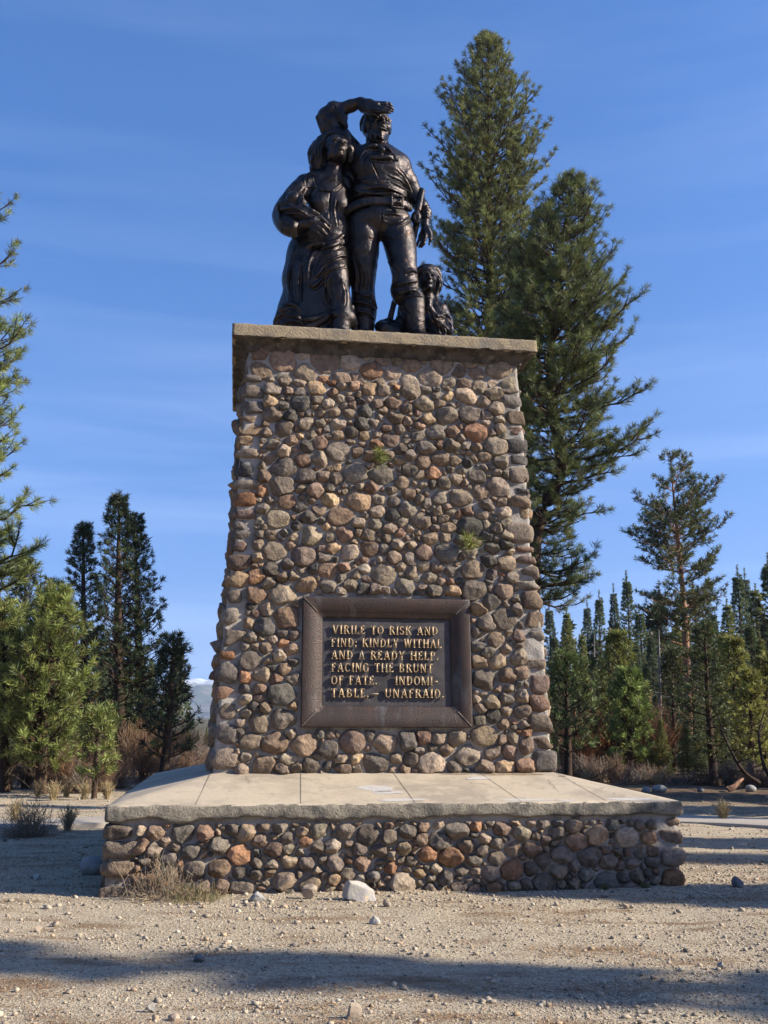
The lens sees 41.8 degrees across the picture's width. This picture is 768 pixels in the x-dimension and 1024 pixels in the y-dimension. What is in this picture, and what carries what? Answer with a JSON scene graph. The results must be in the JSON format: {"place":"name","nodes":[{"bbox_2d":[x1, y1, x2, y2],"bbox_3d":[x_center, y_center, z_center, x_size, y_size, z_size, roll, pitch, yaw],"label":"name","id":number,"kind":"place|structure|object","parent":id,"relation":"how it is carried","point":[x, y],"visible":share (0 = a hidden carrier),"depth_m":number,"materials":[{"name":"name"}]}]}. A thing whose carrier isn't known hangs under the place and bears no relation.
{"place":"outdoors","nodes":[
{"label":"outdoors","id":0,"kind":"place"},
{"bbox_2d":[129,678,213,717],"bbox_3d":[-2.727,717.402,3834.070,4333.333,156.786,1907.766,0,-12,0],"label":"mountain ridge","id":1,"kind":"structure","parent":0,"point":[202,689],"depth_m":3352.05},
{"bbox_2d":[0,718,767,1023],"bbox_3d":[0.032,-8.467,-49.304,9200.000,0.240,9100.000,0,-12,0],"label":"ground","id":2,"kind":"structure","parent":0,"point":[685,794],"depth_m":7.16,"materials":[{"name":"gravel"}]},
{"bbox_2d":[5,798,32,819],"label":"grass tuft","id":3,"kind":"object","parent":2,"relation":"on","point":[13,807],"visible":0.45,"depth_m":15.48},
{"bbox_2d":[9,743,29,789],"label":"brush","id":4,"kind":"object","parent":2,"relation":"on","point":[12,777],"visible":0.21,"depth_m":22.48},
{"bbox_2d":[0,594,42,791],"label":"pine tree","id":5,"kind":"object","parent":2,"relation":"on","point":[5,757],"visible":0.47,"depth_m":21.92,"materials":[{"name":"green plant"}]},
{"bbox_2d":[0,189,58,630],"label":"pine tree","id":6,"kind":"object","parent":2,"relation":"on","point":[23,554],"visible":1,"depth_m":15.79,"materials":[{"name":"green plant"}]},
{"bbox_2d":[3,554,55,759],"bbox_3d":[-13.320,5.370,37.646,2.466,7.799,2.431,0,-12,0],"label":"pine tree","id":7,"kind":"object","parent":2,"relation":"on","point":[18,590],"visible":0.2,"depth_m":37.98,"materials":[{"name":"green plant"}]},
{"bbox_2d":[0,794,75,838],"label":"dry shrub","id":8,"kind":"object","parent":2,"relation":"on","point":[20,830],"visible":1,"depth_m":13.77,"materials":[{"name":"plant"}]},
{"bbox_2d":[12,756,63,788],"bbox_3d":[-8.120,5.761,23.075,1.568,1.120,1.470,-4,-12,20],"label":"brush","id":9,"kind":"object","parent":2,"relation":"on","point":[27,781],"visible":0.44,"depth_m":22.81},
{"bbox_2d":[30,780,47,797],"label":"grass tuft","id":10,"kind":"object","parent":2,"relation":"on","point":[39,787],"visible":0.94,"depth_m":20.36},
{"bbox_2d":[10,747,82,789],"bbox_3d":[-7.317,5.644,22.356,1.659,1.053,1.627,-5,-12,22],"label":"brush","id":11,"kind":"object","parent":2,"relation":"on","point":[49,777],"visible":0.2,"depth_m":22.30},
{"bbox_2d":[0,579,101,793],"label":"pine tree","id":12,"kind":"object","parent":2,"relation":"on","point":[53,603],"visible":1,"depth_m":21.46,"materials":[{"name":"green plant"}]},
{"bbox_2d":[44,781,63,799],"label":"grass tuft","id":13,"kind":"object","parent":2,"relation":"on","point":[53,792],"visible":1,"depth_m":19.75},
{"bbox_2d":[36,573,79,755],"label":"pine tree","id":14,"kind":"object","parent":2,"relation":"on","point":[56,582],"visible":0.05,"depth_m":40.05,"materials":[{"name":"green plant"}]},
{"bbox_2d":[33,738,98,791],"bbox_3d":[-6.823,5.453,21.804,1.543,1.176,1.697,0,-12,0],"label":"brush","id":15,"kind":"object","parent":2,"relation":"on","point":[65,769],"visible":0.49,"depth_m":21.70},
{"bbox_2d":[57,802,79,830],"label":"grass tuft","id":16,"kind":"object","parent":2,"relation":"on","point":[70,815],"visible":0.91,"depth_m":14.46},
{"bbox_2d":[60,778,76,796],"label":"grass tuft","id":17,"kind":"object","parent":2,"relation":"on","point":[67,789],"visible":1,"depth_m":20.39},
{"bbox_2d":[74,780,91,799],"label":"grass tuft","id":18,"kind":"object","parent":2,"relation":"on","point":[84,791],"visible":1,"depth_m":19.77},
{"bbox_2d":[54,761,112,793],"bbox_3d":[-6.381,5.619,21.478,1.261,0.753,1.288,4,-12,-20],"label":"brush","id":19,"kind":"object","parent":2,"relation":"on","point":[86,779],"visible":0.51,"depth_m":21.36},
{"bbox_2d":[56,519,113,767],"bbox_3d":[-9.637,4.276,32.858,2.594,8.164,2.328,0,-12,0],"label":"pine tree","id":20,"kind":"object","parent":2,"relation":"on","point":[82,533],"visible":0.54,"depth_m":33.06,"materials":[{"name":"green plant"}]},
{"bbox_2d":[79,856,102,874],"bbox_3d":[-3.031,3.689,10.483,0.282,0.206,0.249,0,-12,0],"label":"rock","id":21,"kind":"object","parent":2,"relation":"on","point":[89,865],"visible":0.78,"depth_m":10.39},
{"bbox_2d":[66,699,124,798],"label":"pine tree","id":22,"kind":"object","parent":2,"relation":"on","point":[98,714],"visible":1,"depth_m":20.37,"materials":[{"name":"green plant"}]},
{"bbox_2d":[75,751,133,792],"bbox_3d":[-6.125,5.565,21.873,1.063,1.017,1.209,-7,-14,31],"label":"brush","id":23,"kind":"object","parent":2,"relation":"on","point":[104,775],"visible":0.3,"depth_m":21.82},
{"bbox_2d":[99,781,117,798],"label":"grass tuft","id":24,"kind":"object","parent":2,"relation":"on","point":[107,791],"visible":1,"depth_m":19.81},
{"bbox_2d":[74,488,168,772],"bbox_3d":[-7.604,3.450,29.912,2.840,8.543,2.950,0,-12,0],"label":"pine tree","id":25,"kind":"object","parent":2,"relation":"on","point":[118,503],"visible":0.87,"depth_m":29.74,"materials":[{"name":"green plant"}]},
{"bbox_2d":[110,754,143,788],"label":"brush","id":26,"kind":"object","parent":2,"relation":"on","point":[120,783],"visible":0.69,"depth_m":22.92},
{"bbox_2d":[93,709,177,774],"bbox_3d":[-7.160,6.576,28.810,2.629,1.837,2.531,0,-12,0],"label":"willow bush","id":27,"kind":"object","parent":2,"relation":"on","point":[130,739],"visible":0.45,"depth_m":28.54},
{"bbox_2d":[112,737,160,782],"bbox_3d":[-6.042,6.176,25.347,1.565,1.236,1.510,6,-13,-27],"label":"brush","id":28,"kind":"object","parent":2,"relation":"on","point":[141,759],"visible":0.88,"depth_m":25.24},
{"bbox_2d":[106,512,180,770],"bbox_3d":[-7.396,3.884,30.866,2.482,8.093,2.423,5,-12,-21],"label":"pine tree","id":29,"kind":"object","parent":2,"relation":"on","point":[141,546],"visible":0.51,"depth_m":30.93,"materials":[{"name":"green plant"}]},
{"bbox_2d":[109,851,211,903],"bbox_3d":[-2.022,3.274,9.107,1.023,0.403,0.937,0,-12,0],"label":"dry shrub","id":30,"kind":"object","parent":2,"relation":"on","point":[157,895],"visible":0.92,"depth_m":8.99,"materials":[{"name":"plant"}]},
{"bbox_2d":[140,750,192,776],"bbox_3d":[-5.634,6.428,25.826,1.446,0.899,1.517,5,-12,-22],"label":"brush","id":31,"kind":"object","parent":2,"relation":"on","point":[171,768],"visible":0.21,"depth_m":25.79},
{"bbox_2d":[133,722,205,766],"bbox_3d":[-6.727,6.879,30.129,2.806,1.777,2.290,0,-12,0],"label":"willow bush","id":32,"kind":"object","parent":2,"relation":"on","point":[155,736],"visible":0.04,"depth_m":30.01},
{"bbox_2d":[133,629,206,771],"bbox_3d":[-5.260,4.700,24.469,1.851,3.865,1.720,0,-12,0],"label":"pine tree","id":33,"kind":"object","parent":2,"relation":"on","point":[172,639],"visible":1,"depth_m":24.46,"materials":[{"name":"green plant"}]},
{"bbox_2d":[162,718,207,769],"bbox_3d":[-6.348,7.147,31.063,2.333,1.674,2.653,-1,-12,8],"label":"willow bush","id":34,"kind":"object","parent":2,"relation":"on","point":[192,736],"visible":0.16,"depth_m":30.86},
{"bbox_2d":[170,749,206,769],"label":"brush","id":35,"kind":"object","parent":2,"relation":"on","point":[187,764],"visible":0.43,"depth_m":27.46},
{"bbox_2d":[164,878,247,904],"bbox_3d":[-1.642,3.351,8.951,0.724,0.182,0.677,-6,-13,26],"label":"dry shrub","id":36,"kind":"object","parent":2,"relation":"on","point":[199,895],"visible":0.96,"depth_m":8.90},
{"bbox_2d":[302,884,316,898],"bbox_3d":[-0.666,3.416,9.029,0.135,0.141,0.096,-6,-13,28],"label":"rock","id":37,"kind":"object","parent":2,"relation":"on","point":[308,891],"visible":0.95,"depth_m":9.00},
{"bbox_2d":[346,1002,361,1019],"bbox_3d":[-0.161,2.686,5.409,0.081,0.092,0.049,3,-12,-13],"label":"rock","id":38,"kind":"object","parent":2,"relation":"on","point":[354,1010],"visible":1,"depth_m":5.39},
{"bbox_2d":[342,881,375,901],"bbox_3d":[-0.224,3.384,8.961,0.305,0.191,0.162,0,-12,0],"label":"rock","id":39,"kind":"object","parent":2,"relation":"on","point":[357,891],"visible":0.98,"depth_m":8.91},
{"bbox_2d":[42,599,724,728],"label":"forest","id":40,"kind":"object","parent":2,"relation":"on","point":[651,622],"visible":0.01,"depth_m":73.82,"materials":[{"name":"plant"}]},
{"bbox_2d":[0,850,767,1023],"bbox_3d":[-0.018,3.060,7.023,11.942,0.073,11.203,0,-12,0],"label":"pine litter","id":41,"kind":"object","parent":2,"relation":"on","point":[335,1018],"visible":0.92,"depth_m":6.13,"materials":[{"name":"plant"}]},
{"bbox_2d":[0,815,767,830],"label":"footpath","id":42,"kind":"structure","parent":2,"relation":"on","point":[100,822],"depth_m":15.41,"materials":[{"name":"concrete"}]},
{"bbox_2d":[98,323,685,896],"bbox_3d":[-0.181,1.217,12.760,5.805,6.266,5.757,2,-12,-8],"label":"stone monument","id":43,"kind":"object","parent":2,"relation":"on","point":[270,795],"visible":0.96,"depth_m":11.12,"materials":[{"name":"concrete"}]},
{"bbox_2d":[272,97,453,335],"bbox_3d":[-0.274,-3.659,12.768,2.298,3.321,0.958,2,-12,-8],"label":"bronze statue","id":44,"kind":"object","parent":43,"relation":"on","point":[361,201],"visible":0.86,"depth_m":12.52,"materials":[{"name":"metal"}]},
{"bbox_2d":[369,446,390,468],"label":"pine seedling","id":45,"kind":"object","parent":43,"relation":"attached to","point":[382,453],"visible":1,"depth_m":11.58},
{"bbox_2d":[300,596,472,727],"bbox_3d":[0.031,1.661,11.130,1.884,1.416,0.130,2,-15,-8],"label":"bronze plaque","id":46,"kind":"object","parent":43,"relation":"attached to","point":[386,662],"visible":1,"depth_m":11.10,"materials":[{"name":"metal"}]},
{"bbox_2d":[459,530,483,553],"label":"grass tuft","id":47,"kind":"object","parent":43,"relation":"attached to","point":[467,540],"visible":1,"depth_m":11.50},
{"bbox_2d":[416,29,559,589],"bbox_3d":[3.383,-4.363,31.448,4.839,24.470,4.765,0,-12,0],"label":"pine tree","id":48,"kind":"object","parent":2,"relation":"on","point":[473,166],"visible":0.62,"depth_m":32.00,"materials":[{"name":"green plant"}]},
{"bbox_2d":[543,606,561,709],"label":"conifer","id":49,"kind":"object","parent":2,"relation":"on","point":[549,628],"visible":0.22,"depth_m":75.65,"materials":[{"name":"green plant"}]},
{"bbox_2d":[545,629,575,721],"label":"conifer","id":50,"kind":"object","parent":2,"relation":"on","point":[555,644],"visible":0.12,"depth_m":49.58,"materials":[{"name":"green plant"}]},
{"bbox_2d":[549,649,572,765],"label":"conifer","id":51,"kind":"object","parent":2,"relation":"on","point":[556,716],"visible":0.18,"depth_m":35.15,"materials":[{"name":"green plant"}]},
{"bbox_2d":[549,608,581,715],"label":"conifer","id":52,"kind":"object","parent":2,"relation":"on","point":[566,625],"visible":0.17,"depth_m":69.54,"materials":[{"name":"green plant"}]},
{"bbox_2d":[486,166,663,614],"bbox_3d":[4.460,-1.273,24.670,4.804,15.738,4.517,0,-12,0],"label":"pine tree","id":53,"kind":"object","parent":2,"relation":"on","point":[557,307],"visible":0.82,"depth_m":24.45,"materials":[{"name":"green plant"}]},
{"bbox_2d":[545,649,604,775],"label":"pine tree","id":54,"kind":"object","parent":2,"relation":"on","point":[564,721],"visible":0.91,"depth_m":23.42,"materials":[{"name":"green plant"}]},
{"bbox_2d":[556,752,597,778],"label":"brush","id":55,"kind":"object","parent":2,"relation":"on","point":[574,764],"visible":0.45,"depth_m":25.39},
{"bbox_2d":[549,707,613,769],"bbox_3d":[5.947,6.837,30.338,2.765,2.080,2.383,0,-12,0],"label":"willow bush","id":56,"kind":"object","parent":2,"relation":"on","point":[586,752],"visible":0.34,"depth_m":30.11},
{"bbox_2d":[570,629,600,716],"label":"conifer","id":57,"kind":"object","parent":2,"relation":"on","point":[582,650],"visible":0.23,"depth_m":51.50,"materials":[{"name":"green plant"}]},
{"bbox_2d":[578,599,592,702],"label":"conifer","id":58,"kind":"object","parent":2,"relation":"on","point":[587,618],"visible":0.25,"depth_m":77.73,"materials":[{"name":"green plant"}]},
{"bbox_2d":[557,698,615,770],"bbox_3d":[6.439,6.881,31.132,2.407,2.331,2.964,0,-12,0],"label":"willow bush","id":59,"kind":"object","parent":2,"relation":"on","point":[601,724],"visible":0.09,"depth_m":30.66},
{"bbox_2d":[574,753,605,780],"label":"brush","id":60,"kind":"object","parent":2,"relation":"on","point":[584,762],"visible":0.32,"depth_m":26.43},
{"bbox_2d":[578,649,609,718],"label":"conifer","id":61,"kind":"object","parent":2,"relation":"on","point":[593,662],"visible":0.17,"depth_m":43.45,"materials":[{"name":"green plant"}]},
{"bbox_2d":[588,590,607,682],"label":"conifer","id":62,"kind":"object","parent":2,"relation":"on","point":[599,615],"visible":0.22,"depth_m":73.75,"materials":[{"name":"green plant"}]},
{"bbox_2d":[585,756,619,781],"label":"brush","id":63,"kind":"object","parent":2,"relation":"on","point":[601,778],"visible":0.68,"depth_m":26.40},
{"bbox_2d":[593,749,633,782],"bbox_3d":[5.946,6.578,26.026,1.085,0.854,1.090,0,-12,0],"label":"brush","id":64,"kind":"object","parent":2,"relation":"on","point":[611,765],"visible":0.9,"depth_m":25.97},
{"bbox_2d":[607,583,620,630],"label":"conifer","id":65,"kind":"object","parent":2,"relation":"on","point":[614,608],"visible":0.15,"depth_m":75.01,"materials":[{"name":"green plant"}]},
{"bbox_2d":[581,628,654,767],"bbox_3d":[7.157,5.684,30.418,2.246,4.508,2.095,10,-15,-39],"label":"pine tree","id":66,"kind":"object","parent":2,"relation":"on","point":[619,644],"visible":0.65,"depth_m":30.52,"materials":[{"name":"green plant"}]},
{"bbox_2d":[607,763,648,784],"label":"brush","id":67,"kind":"object","parent":2,"relation":"on","point":[628,780],"visible":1,"depth_m":25.39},
{"bbox_2d":[601,665,661,776],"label":"pine tree","id":68,"kind":"object","parent":2,"relation":"on","point":[631,683],"visible":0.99,"depth_m":27.23,"materials":[{"name":"green plant"}]},
{"bbox_2d":[620,569,650,669],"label":"conifer","id":69,"kind":"object","parent":2,"relation":"on","point":[626,585],"visible":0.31,"depth_m":72.05,"materials":[{"name":"green plant"}]},
{"bbox_2d":[624,634,647,711],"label":"conifer","id":70,"kind":"object","parent":2,"relation":"on","point":[637,652],"visible":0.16,"depth_m":53.49,"materials":[{"name":"green plant"}]},
{"bbox_2d":[627,603,657,694],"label":"conifer","id":71,"kind":"object","parent":2,"relation":"on","point":[639,626],"visible":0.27,"depth_m":57.63,"materials":[{"name":"green plant"}]},
{"bbox_2d":[628,760,665,783],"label":"brush","id":72,"kind":"object","parent":2,"relation":"on","point":[647,772],"visible":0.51,"depth_m":26.01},
{"bbox_2d":[599,691,695,773],"bbox_3d":[8.148,6.817,31.267,3.066,2.553,3.115,0,-12,0],"label":"willow bush","id":73,"kind":"object","parent":2,"relation":"on","point":[656,733],"visible":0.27,"depth_m":30.97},
{"bbox_2d":[643,737,661,770],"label":"conifer","id":74,"kind":"object","parent":2,"relation":"on","point":[651,759],"visible":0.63,"depth_m":29.11,"materials":[{"name":"green plant"}]},
{"bbox_2d":[641,660,666,731],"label":"conifer","id":75,"kind":"object","parent":2,"relation":"on","point":[644,670],"visible":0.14,"depth_m":41.39,"materials":[{"name":"green plant"}]},
{"bbox_2d":[644,629,671,722],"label":"conifer","id":76,"kind":"object","parent":2,"relation":"on","point":[651,650],"visible":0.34,"depth_m":49.48,"materials":[{"name":"green plant"}]},
{"bbox_2d":[644,765,672,783],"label":"brush","id":77,"kind":"object","parent":2,"relation":"on","point":[654,770],"visible":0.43,"depth_m":25.56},
{"bbox_2d":[653,630,669,763],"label":"tree","id":78,"kind":"object","parent":2,"relation":"on","point":[659,679],"visible":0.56,"depth_m":32.57,"materials":[{"name":"brown wood"}]},
{"bbox_2d":[650,717,676,774],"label":"conifer","id":79,"kind":"object","parent":2,"relation":"on","point":[660,749],"visible":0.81,"depth_m":29.15,"materials":[{"name":"green plant"}]},
{"bbox_2d":[652,647,692,770],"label":"conifer","id":80,"kind":"object","parent":2,"relation":"on","point":[670,661],"visible":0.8,"depth_m":32.42,"materials":[{"name":"green plant"}]},
{"bbox_2d":[665,675,685,765],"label":"conifer","id":81,"kind":"object","parent":2,"relation":"on","point":[677,707],"visible":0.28,"depth_m":35.21,"materials":[{"name":"green plant"}]},
{"bbox_2d":[619,447,734,754],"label":"old pine tree","id":82,"kind":"object","parent":2,"relation":"on","point":[678,552],"visible":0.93,"depth_m":41.95,"materials":[{"name":"green plant"}]},
{"bbox_2d":[661,769,698,785],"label":"brush","id":83,"kind":"object","parent":2,"relation":"on","point":[676,783],"visible":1,"depth_m":25.00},
{"bbox_2d":[664,622,704,717],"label":"conifer","id":84,"kind":"object","parent":2,"relation":"on","point":[674,630],"visible":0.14,"depth_m":51.62,"materials":[{"name":"green plant"}]},
{"bbox_2d":[676,726,697,774],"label":"conifer","id":85,"kind":"object","parent":2,"relation":"on","point":[687,764],"visible":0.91,"depth_m":30.13,"materials":[{"name":"green plant"}]},
{"bbox_2d":[677,671,716,768],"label":"conifer","id":86,"kind":"object","parent":2,"relation":"on","point":[694,730],"visible":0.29,"depth_m":34.17,"materials":[{"name":"green plant"}]},
{"bbox_2d":[679,643,716,741],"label":"conifer","id":87,"kind":"object","parent":2,"relation":"on","point":[694,662],"visible":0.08,"depth_m":43.28,"materials":[{"name":"green plant"}]},
{"bbox_2d":[690,737,707,776],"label":"conifer","id":88,"kind":"object","parent":2,"relation":"on","point":[699,759],"visible":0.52,"depth_m":29.11,"materials":[{"name":"green plant"}]},
{"bbox_2d":[677,618,735,778],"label":"conifer","id":89,"kind":"object","parent":2,"relation":"on","point":[707,705],"visible":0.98,"depth_m":27.51,"materials":[{"name":"green plant"}]},
{"bbox_2d":[689,765,726,785],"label":"brush","id":90,"kind":"object","parent":2,"relation":"on","point":[708,779],"visible":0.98,"depth_m":25.02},
{"bbox_2d":[710,629,731,746],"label":"conifer","id":91,"kind":"object","parent":2,"relation":"on","point":[721,638],"visible":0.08,"depth_m":45.57,"materials":[{"name":"green plant"}]},
{"bbox_2d":[711,798,734,818],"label":"grass tuft","id":92,"kind":"object","parent":2,"relation":"on","point":[723,812],"visible":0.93,"depth_m":16.08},
{"bbox_2d":[713,598,738,690],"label":"conifer","id":93,"kind":"object","parent":2,"relation":"on","point":[729,623],"visible":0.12,"depth_m":54.78,"materials":[{"name":"green plant"}]},
{"bbox_2d":[716,712,739,774],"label":"conifer","id":94,"kind":"object","parent":2,"relation":"on","point":[728,740],"visible":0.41,"depth_m":29.19,"materials":[{"name":"green plant"}]},
{"bbox_2d":[710,757,752,786],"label":"brush","id":95,"kind":"object","parent":2,"relation":"on","point":[725,782],"visible":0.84,"depth_m":24.89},
{"bbox_2d":[705,634,760,771],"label":"conifer","id":96,"kind":"object","parent":2,"relation":"on","point":[735,644],"visible":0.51,"depth_m":30.50,"materials":[{"name":"green plant"}]},
{"bbox_2d":[706,713,763,784],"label":"bent sapling","id":97,"kind":"object","parent":2,"relation":"on","point":[749,776],"visible":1,"depth_m":23.36,"materials":[{"name":"brown plant"}]},
{"bbox_2d":[726,564,750,658],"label":"conifer","id":98,"kind":"object","parent":2,"relation":"on","point":[738,584],"visible":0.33,"depth_m":58.07,"materials":[{"name":"green plant"}]},
{"bbox_2d":[715,756,767,787],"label":"brush","id":99,"kind":"object","parent":2,"relation":"on","point":[744,782],"visible":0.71,"depth_m":24.64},
{"bbox_2d":[727,648,762,761],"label":"conifer","id":100,"kind":"object","parent":2,"relation":"on","point":[748,663],"visible":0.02,"depth_m":35.47,"materials":[{"name":"green plant"}]},
{"bbox_2d":[735,568,755,645],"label":"conifer","id":101,"kind":"object","parent":2,"relation":"on","point":[747,592],"visible":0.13,"depth_m":60.10,"materials":[{"name":"green plant"}]},
{"bbox_2d":[729,666,767,773],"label":"conifer","id":102,"kind":"object","parent":2,"relation":"on","point":[753,677],"visible":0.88,"depth_m":28.34,"materials":[{"name":"green plant"}]},
{"bbox_2d":[730,708,767,775],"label":"bent sapling","id":103,"kind":"object","parent":2,"relation":"on","point":[760,751],"visible":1,"depth_m":22.59,"materials":[{"name":"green plant"}]},
{"bbox_2d":[737,651,767,769],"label":"conifer","id":104,"kind":"object","parent":2,"relation":"on","point":[763,670],"visible":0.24,"depth_m":32.40,"materials":[{"name":"green plant"}]},
{"bbox_2d":[743,616,764,673],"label":"conifer","id":105,"kind":"object","parent":2,"relation":"on","point":[752,638],"visible":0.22,"depth_m":43.67,"materials":[{"name":"green plant"}]},
{"bbox_2d":[743,583,765,664],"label":"conifer","id":106,"kind":"object","parent":2,"relation":"on","point":[753,594],"visible":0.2,"depth_m":49.96,"materials":[{"name":"green plant"}]},
{"bbox_2d":[746,597,767,668],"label":"pine tree","id":107,"kind":"object","parent":2,"relation":"on","point":[759,615],"visible":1,"depth_m":19.50,"materials":[{"name":"green plant"}]},
{"bbox_2d":[754,634,767,701],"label":"conifer","id":108,"kind":"object","parent":2,"relation":"on","point":[761,647],"visible":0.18,"depth_m":39.68,"materials":[{"name":"green plant"}]},
{"bbox_2d":[756,608,767,672],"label":"conifer","id":109,"kind":"object","parent":2,"relation":"on","point":[763,633],"visible":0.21,"depth_m":41.76,"materials":[{"name":"green plant"}]},
{"bbox_2d":[758,552,767,629],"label":"conifer","id":110,"kind":"object","parent":2,"relation":"on","point":[763,577],"visible":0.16,"depth_m":52.27,"materials":[{"name":"green plant"}]},
{"bbox_2d":[0,0,767,680],"label":"sky","id":111,"kind":"structure","parent":0,"point":[149,149],"materials":[{"name":"blue"}]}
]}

